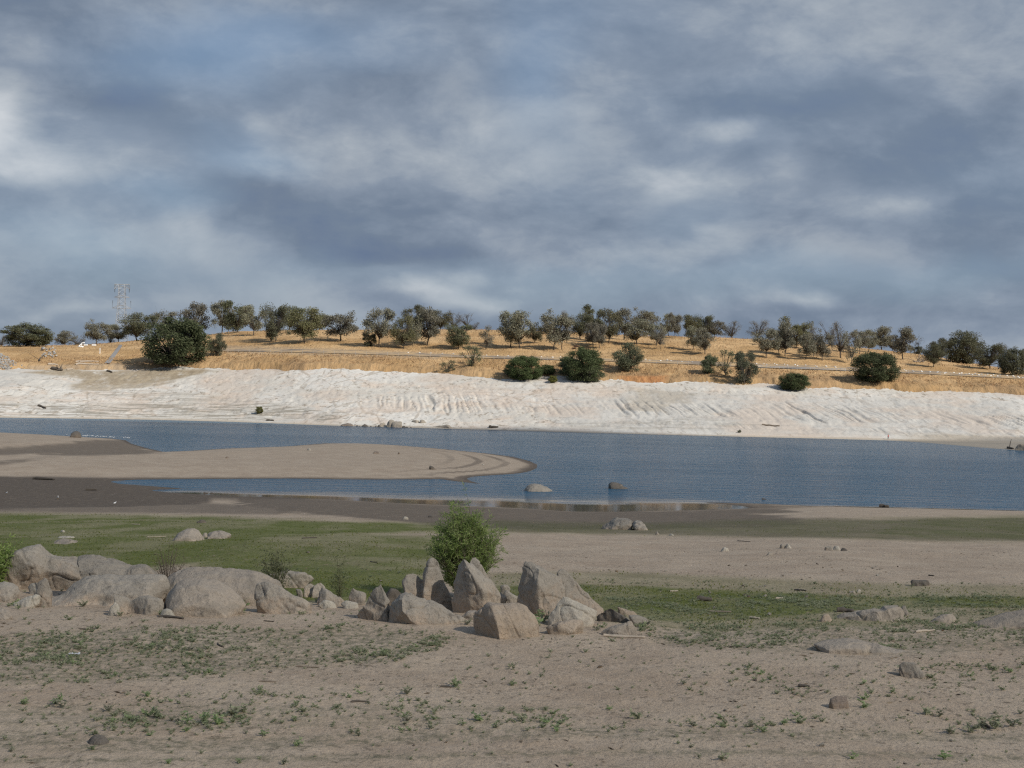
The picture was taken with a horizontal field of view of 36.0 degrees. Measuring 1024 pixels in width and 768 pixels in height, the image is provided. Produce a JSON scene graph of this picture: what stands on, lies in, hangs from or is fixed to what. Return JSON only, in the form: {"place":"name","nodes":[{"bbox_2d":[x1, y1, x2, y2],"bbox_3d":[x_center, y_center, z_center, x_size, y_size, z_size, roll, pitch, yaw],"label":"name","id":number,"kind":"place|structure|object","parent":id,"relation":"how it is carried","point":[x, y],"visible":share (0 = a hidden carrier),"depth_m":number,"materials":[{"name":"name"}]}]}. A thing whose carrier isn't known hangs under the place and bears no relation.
{"place":"outdoors","nodes":[
{"label":"outdoors","id":0,"kind":"place"},
{"bbox_2d":[0,432,536,482],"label":"sandbar","id":1,"kind":"structure","parent":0,"point":[39,455],"depth_m":296.88,"materials":[{"name":"sand"}]},
{"bbox_2d":[0,513,1022,629],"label":"short grass","id":2,"kind":"structure","parent":0,"point":[396,569],"depth_m":54.78,"materials":[{"name":"green plant"}]},
{"bbox_2d":[0,476,1023,767],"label":"ground","id":3,"kind":"structure","parent":0,"point":[688,552],"depth_m":29.78,"materials":[{"name":"soil"}]},
{"bbox_2d":[0,581,19,602],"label":"boulder","id":4,"kind":"object","parent":3,"relation":"on","point":[9,592],"visible":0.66,"depth_m":36.26,"materials":[{"name":"stone"}]},
{"bbox_2d":[0,532,26,581],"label":"green bush","id":5,"kind":"object","parent":3,"relation":"on","point":[5,555],"visible":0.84,"depth_m":39.34,"materials":[{"name":"green plant"}]},
{"bbox_2d":[12,594,40,607],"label":"rock","id":6,"kind":"object","parent":3,"relation":"on","point":[33,601],"visible":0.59,"depth_m":34.80,"materials":[{"name":"stone"}]},
{"bbox_2d":[4,544,81,589],"bbox_3d":[-11.733,4.706,40.202,2.224,1.286,1.854,1,0,0],"label":"boulder","id":7,"kind":"object","parent":3,"relation":"on","point":[36,563],"visible":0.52,"depth_m":39.55,"materials":[{"name":"stone"}]},
{"bbox_2d":[36,578,52,606],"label":"rock","id":8,"kind":"object","parent":3,"relation":"on","point":[44,591],"visible":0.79,"depth_m":35.04,"materials":[{"name":"stone"}]},
{"bbox_2d":[88,734,109,744],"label":"stone","id":9,"kind":"object","parent":3,"relation":"on","point":[97,739],"visible":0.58,"depth_m":21.63,"materials":[{"name":"stone"}]},
{"bbox_2d":[52,574,169,605],"bbox_3d":[-9.347,4.844,36.514,2.855,0.920,1.923,1,0,0],"label":"boulder","id":10,"kind":"object","parent":3,"relation":"on","point":[102,590],"visible":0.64,"depth_m":36.01,"materials":[{"name":"stone"}]},
{"bbox_2d":[77,554,156,577],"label":"boulder","id":11,"kind":"object","parent":3,"relation":"on","point":[90,564],"visible":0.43,"depth_m":37.82,"materials":[{"name":"stone"}]},
{"bbox_2d":[114,595,164,614],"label":"rock","id":12,"kind":"object","parent":3,"relation":"on","point":[147,605],"visible":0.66,"depth_m":33.83,"materials":[{"name":"stone"}]},
{"bbox_2d":[152,540,185,577],"bbox_3d":[-8.491,4.496,38.605,1.066,1.532,1.054,1,0,-18],"label":"leafless shrub","id":13,"kind":"object","parent":3,"relation":"on","point":[167,568],"visible":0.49,"depth_m":38.60,"materials":[{"name":"grey plant"}]},
{"bbox_2d":[172,528,203,540],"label":"boulder","id":14,"kind":"object","parent":3,"relation":"on","point":[192,534],"visible":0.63,"depth_m":69.93,"materials":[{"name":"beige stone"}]},
{"bbox_2d":[165,578,245,617],"bbox_3d":[-6.664,4.700,34.226,1.774,0.982,1.516,1,0,0],"label":"boulder","id":15,"kind":"object","parent":3,"relation":"on","point":[200,597],"visible":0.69,"depth_m":33.71,"materials":[{"name":"grey stone"}]},
{"bbox_2d":[163,567,281,605],"bbox_3d":[-6.843,4.844,37.210,3.042,1.044,1.687,1,0,0],"label":"boulder","id":16,"kind":"object","parent":3,"relation":"on","point":[242,583],"visible":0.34,"depth_m":36.79,"materials":[{"name":"grey stone"}]},
{"bbox_2d":[253,546,295,589],"bbox_3d":[-5.774,4.567,38.040,0.999,1.404,1.123,1,0,0],"label":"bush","id":17,"kind":"object","parent":3,"relation":"on","point":[277,569],"visible":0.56,"depth_m":37.99,"materials":[{"name":"green plant"}]},
{"bbox_2d":[254,581,311,613],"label":"rock","id":18,"kind":"object","parent":3,"relation":"on","point":[270,598],"visible":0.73,"depth_m":34.81,"materials":[{"name":"stone"}]},
{"bbox_2d":[271,569,313,587],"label":"rock","id":19,"kind":"object","parent":3,"relation":"on","point":[300,579],"visible":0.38,"depth_m":41.99,"materials":[{"name":"stone"}]},
{"bbox_2d":[303,583,324,597],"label":"rock","id":20,"kind":"object","parent":3,"relation":"on","point":[311,590],"visible":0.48,"depth_m":39.20,"materials":[{"name":"stone"}]},
{"bbox_2d":[317,587,343,605],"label":"rock","id":21,"kind":"object","parent":3,"relation":"on","point":[325,594],"visible":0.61,"depth_m":36.80,"materials":[{"name":"stone"}]},
{"bbox_2d":[326,549,350,596],"bbox_3d":[-4.133,4.605,37.457,0.571,1.311,0.665,1,0,21],"label":"twiggy plant","id":22,"kind":"object","parent":3,"relation":"on","point":[339,581],"visible":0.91,"depth_m":37.43,"materials":[{"name":"green plant"}]},
{"bbox_2d":[349,588,365,604],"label":"rock","id":23,"kind":"object","parent":3,"relation":"on","point":[358,597],"visible":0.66,"depth_m":36.93,"materials":[{"name":"stone"}]},
{"bbox_2d":[357,584,389,621],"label":"rock","id":24,"kind":"object","parent":3,"relation":"on","point":[376,607],"visible":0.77,"depth_m":33.66,"materials":[{"name":"stone"}]},
{"bbox_2d":[388,592,464,624],"bbox_3d":[-1.804,4.854,33.478,1.654,0.831,0.977,1,0,0],"label":"rock","id":25,"kind":"object","parent":3,"relation":"on","point":[408,608],"visible":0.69,"depth_m":33.21,"materials":[{"name":"stone"}]},
{"bbox_2d":[402,558,451,610],"bbox_3d":[-1.941,4.679,36.275,1.184,1.377,0.696,1,0,0],"label":"rock","id":26,"kind":"object","parent":3,"relation":"on","point":[431,585],"visible":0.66,"depth_m":36.16,"materials":[{"name":"stone"}]},
{"bbox_2d":[424,482,510,591],"bbox_3d":[-1.183,4.040,41.076,2.357,3.135,2.417,1,0,0],"label":"willow bush","id":27,"kind":"object","parent":3,"relation":"on","point":[457,542],"visible":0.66,"depth_m":40.68,"materials":[{"name":"green plant"}]},
{"bbox_2d":[451,559,507,612],"bbox_3d":[-0.734,4.676,35.732,1.288,1.422,0.940,1,0,0],"label":"rock","id":28,"kind":"object","parent":3,"relation":"on","point":[475,588],"visible":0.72,"depth_m":35.47,"materials":[{"name":"stone"}]},
{"bbox_2d":[473,602,538,638],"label":"rock","id":29,"kind":"object","parent":3,"relation":"on","point":[503,620],"visible":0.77,"depth_m":32.01,"materials":[{"name":"beige stone"}]},
{"bbox_2d":[0,567,1023,767],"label":"grass","id":30,"kind":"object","parent":3,"relation":"on","point":[546,707],"visible":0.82,"depth_m":30.52,"materials":[{"name":"green plant"}]},
{"bbox_2d":[517,561,564,616],"bbox_3d":[0.658,4.661,35.378,1.077,1.335,0.933,1,0,0],"label":"rock","id":31,"kind":"object","parent":3,"relation":"on","point":[541,588],"visible":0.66,"depth_m":35.13,"materials":[{"name":"stone"}]},
{"bbox_2d":[546,619,583,634],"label":"rock","id":32,"kind":"object","parent":3,"relation":"on","point":[571,626],"visible":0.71,"depth_m":32.32,"materials":[{"name":"beige stone"}]},
{"bbox_2d":[548,597,596,626],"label":"rock","id":33,"kind":"object","parent":3,"relation":"on","point":[567,608],"visible":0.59,"depth_m":33.55,"materials":[{"name":"stone"}]},
{"bbox_2d":[557,569,603,615],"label":"rock","id":34,"kind":"object","parent":3,"relation":"on","point":[574,591],"visible":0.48,"depth_m":35.56,"materials":[{"name":"stone"}]},
{"bbox_2d":[597,609,629,622],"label":"rock","id":35,"kind":"object","parent":3,"relation":"on","point":[610,615],"visible":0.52,"depth_m":34.35,"materials":[{"name":"stone"}]},
{"bbox_2d":[601,517,632,529],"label":"boulder","id":36,"kind":"object","parent":3,"relation":"on","point":[621,523],"visible":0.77,"depth_m":103.90,"materials":[{"name":"stone"}]},
{"bbox_2d":[601,621,636,635],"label":"rock","id":37,"kind":"object","parent":3,"relation":"on","point":[628,628],"visible":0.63,"depth_m":32.38,"materials":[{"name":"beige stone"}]},
{"bbox_2d":[829,696,848,708],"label":"rock","id":38,"kind":"object","parent":3,"relation":"on","point":[838,702],"visible":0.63,"depth_m":25.28,"materials":[{"name":"beige stone"}]},
{"bbox_2d":[814,638,905,654],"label":"rock","id":39,"kind":"object","parent":3,"relation":"on","point":[848,646],"visible":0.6,"depth_m":30.69,"materials":[{"name":"grey stone"}]},
{"bbox_2d":[835,605,904,621],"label":"rock","id":40,"kind":"object","parent":3,"relation":"on","point":[888,613],"visible":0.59,"depth_m":36.40,"materials":[{"name":"grey stone"}]},
{"bbox_2d":[899,662,927,678],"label":"rock","id":41,"kind":"object","parent":3,"relation":"on","point":[910,670],"visible":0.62,"depth_m":27.97,"materials":[{"name":"stone"}]},
{"bbox_2d":[973,610,1023,629],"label":"rock","id":42,"kind":"object","parent":3,"relation":"on","point":[1012,620],"visible":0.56,"depth_m":35.70,"materials":[{"name":"grey stone"}]},
{"bbox_2d":[0,418,1023,511],"bbox_3d":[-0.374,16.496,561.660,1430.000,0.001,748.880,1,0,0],"label":"water","id":43,"kind":"structure","parent":0,"point":[576,472],"depth_m":325.03,"materials":[{"name":"blue liquid"}]},
{"bbox_2d":[0,366,1023,449],"bbox_3d":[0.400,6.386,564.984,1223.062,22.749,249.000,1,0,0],"label":"bank","id":44,"kind":"structure","parent":0,"point":[334,397],"depth_m":609.81,"materials":[{"name":"white stone"}]},
{"bbox_2d":[504,354,543,379],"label":"shrub","id":45,"kind":"object","parent":44,"relation":"on","point":[527,364],"visible":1,"depth_m":646.80,"materials":[{"name":"green plant"}]},
{"bbox_2d":[776,372,813,389],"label":"shrub","id":46,"kind":"object","parent":44,"relation":"on","point":[788,380],"visible":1,"depth_m":632.43,"materials":[{"name":"green plant"}]},
{"bbox_2d":[0,328,1023,394],"bbox_3d":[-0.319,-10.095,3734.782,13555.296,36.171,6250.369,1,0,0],"label":"hill","id":47,"kind":"structure","parent":0,"point":[489,371],"depth_m":696.44,"materials":[{"name":"plant"}]},
{"bbox_2d":[0,321,55,345],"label":"oak tree","id":48,"kind":"object","parent":47,"relation":"on","point":[36,337],"visible":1,"depth_m":784.57,"materials":[{"name":"green plant"}]},
{"bbox_2d":[54,330,77,344],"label":"oak tree","id":49,"kind":"object","parent":47,"relation":"on","point":[61,338],"visible":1,"depth_m":856.95,"materials":[{"name":"green plant"}]},
{"bbox_2d":[83,320,113,343],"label":"oak tree","id":50,"kind":"object","parent":47,"relation":"on","point":[94,329],"visible":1,"depth_m":832.00,"materials":[{"name":"green plant"}]},
{"bbox_2d":[104,324,131,341],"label":"oak tree","id":51,"kind":"object","parent":47,"relation":"on","point":[118,336],"visible":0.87,"depth_m":861.83,"materials":[{"name":"green plant"}]},
{"bbox_2d":[112,284,130,341],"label":"pylon","id":52,"kind":"object","parent":47,"relation":"on","point":[119,297],"visible":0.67,"depth_m":1079.31,"materials":[{"name":"metal"}]},
{"bbox_2d":[117,311,159,339],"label":"oak tree","id":53,"kind":"object","parent":47,"relation":"on","point":[136,327],"visible":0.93,"depth_m":856.83,"materials":[{"name":"green plant"}]},
{"bbox_2d":[136,316,211,365],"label":"shrub","id":54,"kind":"object","parent":47,"relation":"on","point":[187,336],"visible":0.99,"depth_m":683.88,"materials":[{"name":"green plant"}]},
{"bbox_2d":[180,302,211,330],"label":"oak tree","id":55,"kind":"object","parent":47,"relation":"on","point":[200,309],"visible":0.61,"depth_m":862.08,"materials":[{"name":"green plant"}]},
{"bbox_2d":[207,333,227,355],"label":"shrub","id":56,"kind":"object","parent":47,"relation":"on","point":[216,347],"visible":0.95,"depth_m":704.73,"materials":[{"name":"green plant"}]},
{"bbox_2d":[210,300,235,332],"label":"oak tree","id":57,"kind":"object","parent":47,"relation":"on","point":[216,310],"visible":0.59,"depth_m":855.97,"materials":[{"name":"green plant"}]},
{"bbox_2d":[219,298,255,331],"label":"oak tree","id":58,"kind":"object","parent":47,"relation":"on","point":[231,321],"visible":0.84,"depth_m":832.15,"materials":[{"name":"green plant"}]},
{"bbox_2d":[240,304,267,335],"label":"oak tree","id":59,"kind":"object","parent":47,"relation":"on","point":[252,322],"visible":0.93,"depth_m":792.10,"materials":[{"name":"green plant"}]},
{"bbox_2d":[259,301,292,341],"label":"oak tree","id":60,"kind":"object","parent":47,"relation":"on","point":[274,325],"visible":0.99,"depth_m":752.12,"materials":[{"name":"green plant"}]},
{"bbox_2d":[285,306,324,343],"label":"oak tree","id":61,"kind":"object","parent":47,"relation":"on","point":[303,328],"visible":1,"depth_m":731.59,"materials":[{"name":"green plant"}]},
{"bbox_2d":[316,310,358,340],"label":"oak tree","id":62,"kind":"object","parent":47,"relation":"on","point":[347,325],"visible":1,"depth_m":739.82,"materials":[{"name":"green plant"}]},
{"bbox_2d":[360,307,395,346],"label":"oak tree","id":63,"kind":"object","parent":47,"relation":"on","point":[381,331],"visible":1,"depth_m":715.61,"materials":[{"name":"green plant"}]},
{"bbox_2d":[389,314,416,348],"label":"oak tree","id":64,"kind":"object","parent":47,"relation":"on","point":[401,337],"visible":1,"depth_m":717.00,"materials":[{"name":"green plant"}]},
{"bbox_2d":[405,315,424,340],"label":"oak tree","id":65,"kind":"object","parent":47,"relation":"on","point":[419,319],"visible":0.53,"depth_m":726.52,"materials":[{"name":"green plant"}]},
{"bbox_2d":[413,306,443,344],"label":"oak tree","id":66,"kind":"object","parent":47,"relation":"on","point":[431,330],"visible":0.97,"depth_m":728.90,"materials":[{"name":"green plant"}]},
{"bbox_2d":[430,309,454,329],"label":"oak tree","id":67,"kind":"object","parent":47,"relation":"on","point":[444,322],"visible":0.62,"depth_m":832.73,"materials":[{"name":"green plant"}]},
{"bbox_2d":[442,321,473,348],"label":"oak tree","id":68,"kind":"object","parent":47,"relation":"on","point":[455,339],"visible":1,"depth_m":717.73,"materials":[{"name":"green plant"}]},
{"bbox_2d":[459,345,484,366],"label":"shrub","id":69,"kind":"object","parent":47,"relation":"on","point":[472,361],"visible":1,"depth_m":667.54,"materials":[{"name":"green plant"}]},
{"bbox_2d":[496,310,521,346],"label":"oak tree","id":70,"kind":"object","parent":47,"relation":"on","point":[504,315],"visible":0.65,"depth_m":724.09,"materials":[{"name":"green plant"}]},
{"bbox_2d":[502,310,538,348],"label":"oak tree","id":71,"kind":"object","parent":47,"relation":"on","point":[518,331],"visible":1,"depth_m":716.79,"materials":[{"name":"green plant"}]},
{"bbox_2d":[538,308,574,349],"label":"oak tree","id":72,"kind":"object","parent":47,"relation":"on","point":[549,331],"visible":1,"depth_m":715.97,"materials":[{"name":"green plant"}]},
{"bbox_2d":[569,312,592,339],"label":"oak tree","id":73,"kind":"object","parent":47,"relation":"on","point":[579,327],"visible":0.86,"depth_m":757.45,"materials":[{"name":"green plant"}]},
{"bbox_2d":[561,346,604,380],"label":"shrub","id":74,"kind":"object","parent":47,"relation":"on","point":[587,358],"visible":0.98,"depth_m":641.49,"materials":[{"name":"green plant"}]},
{"bbox_2d":[580,304,608,331],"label":"oak tree","id":75,"kind":"object","parent":47,"relation":"on","point":[588,309],"visible":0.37,"depth_m":819.90,"materials":[{"name":"green plant"}]},
{"bbox_2d":[591,323,607,347],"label":"oak tree","id":76,"kind":"object","parent":47,"relation":"on","point":[599,337],"visible":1,"depth_m":725.43,"materials":[{"name":"green plant"}]},
{"bbox_2d":[591,307,625,342],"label":"oak tree","id":77,"kind":"object","parent":47,"relation":"on","point":[615,326],"visible":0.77,"depth_m":741.22,"materials":[{"name":"green plant"}]},
{"bbox_2d":[614,307,637,339],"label":"oak tree","id":78,"kind":"object","parent":47,"relation":"on","point":[626,313],"visible":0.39,"depth_m":760.78,"materials":[{"name":"green plant"}]},
{"bbox_2d":[611,342,644,371],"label":"shrub","id":79,"kind":"object","parent":47,"relation":"on","point":[628,362],"visible":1,"depth_m":657.25,"materials":[{"name":"green plant"}]},
{"bbox_2d":[620,318,656,344],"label":"oak tree","id":80,"kind":"object","parent":47,"relation":"on","point":[638,329],"visible":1,"depth_m":734.42,"materials":[{"name":"green plant"}]},
{"bbox_2d":[632,307,660,332],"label":"oak tree","id":81,"kind":"object","parent":47,"relation":"on","point":[646,315],"visible":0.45,"depth_m":814.25,"materials":[{"name":"green plant"}]},
{"bbox_2d":[667,313,682,335],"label":"oak tree","id":82,"kind":"object","parent":47,"relation":"on","point":[676,327],"visible":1,"depth_m":788.50,"materials":[{"name":"green plant"}]},
{"bbox_2d":[691,314,714,335],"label":"oak tree","id":83,"kind":"object","parent":47,"relation":"on","point":[706,319],"visible":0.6,"depth_m":816.26,"materials":[{"name":"green plant"}]},
{"bbox_2d":[691,327,715,351],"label":"oak tree","id":84,"kind":"object","parent":47,"relation":"on","point":[704,336],"visible":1,"depth_m":708.29,"materials":[{"name":"green plant"}]},
{"bbox_2d":[700,353,716,372],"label":"shrub","id":85,"kind":"object","parent":47,"relation":"on","point":[708,363],"visible":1,"depth_m":653.64,"materials":[{"name":"green plant"}]},
{"bbox_2d":[706,319,727,335],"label":"oak tree","id":86,"kind":"object","parent":47,"relation":"on","point":[718,325],"visible":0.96,"depth_m":816.33,"materials":[{"name":"green plant"}]},
{"bbox_2d":[714,349,735,375],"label":"shrub","id":87,"kind":"object","parent":47,"relation":"on","point":[724,368],"visible":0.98,"depth_m":652.25,"materials":[{"name":"green plant"}]},
{"bbox_2d":[734,351,760,383],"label":"shrub","id":88,"kind":"object","parent":47,"relation":"on","point":[745,365],"visible":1,"depth_m":641.23,"materials":[{"name":"green plant"}]},
{"bbox_2d":[751,328,783,357],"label":"oak tree","id":89,"kind":"object","parent":47,"relation":"on","point":[765,344],"visible":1,"depth_m":699.67,"materials":[{"name":"green plant"}]},
{"bbox_2d":[776,320,797,355],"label":"oak tree","id":90,"kind":"object","parent":47,"relation":"on","point":[789,342],"visible":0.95,"depth_m":710.16,"materials":[{"name":"green plant"}]},
{"bbox_2d":[777,316,813,348],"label":"oak tree","id":91,"kind":"object","parent":47,"relation":"on","point":[802,329],"visible":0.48,"depth_m":748.79,"materials":[{"name":"green plant"}]},
{"bbox_2d":[796,333,817,359],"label":"oak tree","id":92,"kind":"object","parent":47,"relation":"on","point":[804,345],"visible":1,"depth_m":699.27,"materials":[{"name":"green plant"}]},
{"bbox_2d":[811,328,836,360],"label":"oak tree","id":93,"kind":"object","parent":47,"relation":"on","point":[820,340],"visible":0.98,"depth_m":703.63,"materials":[{"name":"green plant"}]},
{"bbox_2d":[830,321,858,357],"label":"oak tree","id":94,"kind":"object","parent":47,"relation":"on","point":[840,347],"visible":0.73,"depth_m":716.21,"materials":[{"name":"green plant"}]},
{"bbox_2d":[840,329,863,361],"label":"oak tree","id":95,"kind":"object","parent":47,"relation":"on","point":[849,350],"visible":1,"depth_m":701.73,"materials":[{"name":"green plant"}]},
{"bbox_2d":[849,350,901,381],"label":"shrub","id":96,"kind":"object","parent":47,"relation":"on","point":[876,369],"visible":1,"depth_m":643.71,"materials":[{"name":"green plant"}]},
{"bbox_2d":[872,325,894,349],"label":"oak tree","id":97,"kind":"object","parent":47,"relation":"on","point":[883,330],"visible":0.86,"depth_m":812.48,"materials":[{"name":"green plant"}]},
{"bbox_2d":[891,326,917,358],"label":"oak tree","id":98,"kind":"object","parent":47,"relation":"on","point":[901,345],"visible":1,"depth_m":739.06,"materials":[{"name":"green plant"}]},
{"bbox_2d":[918,342,949,366],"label":"oak tree","id":99,"kind":"object","parent":47,"relation":"on","point":[932,357],"visible":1,"depth_m":703.26,"materials":[{"name":"green plant"}]},
{"bbox_2d":[944,330,985,363],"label":"oak tree","id":100,"kind":"object","parent":47,"relation":"on","point":[963,352],"visible":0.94,"depth_m":766.08,"materials":[{"name":"green plant"}]},
{"bbox_2d":[970,342,1005,368],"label":"oak tree","id":101,"kind":"object","parent":47,"relation":"on","point":[983,359],"visible":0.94,"depth_m":721.94,"materials":[{"name":"green plant"}]},
{"bbox_2d":[996,345,1023,374],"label":"oak tree","id":102,"kind":"object","parent":47,"relation":"on","point":[1011,366],"visible":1,"depth_m":676.30,"materials":[{"name":"green plant"}]},
{"bbox_2d":[0,537,1023,767],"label":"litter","id":103,"kind":"object","parent":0,"point":[551,638],"visible":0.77,"depth_m":31.72,"materials":[{"name":"grey stone"}]},
{"bbox_2d":[0,0,1023,366],"label":"sky","id":104,"kind":"structure","parent":0,"point":[856,164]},
{"bbox_2d":[205,348,1023,378],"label":"road","id":105,"kind":"structure","parent":0,"point":[761,365],"depth_m":685.03,"materials":[{"name":"beige soil"}]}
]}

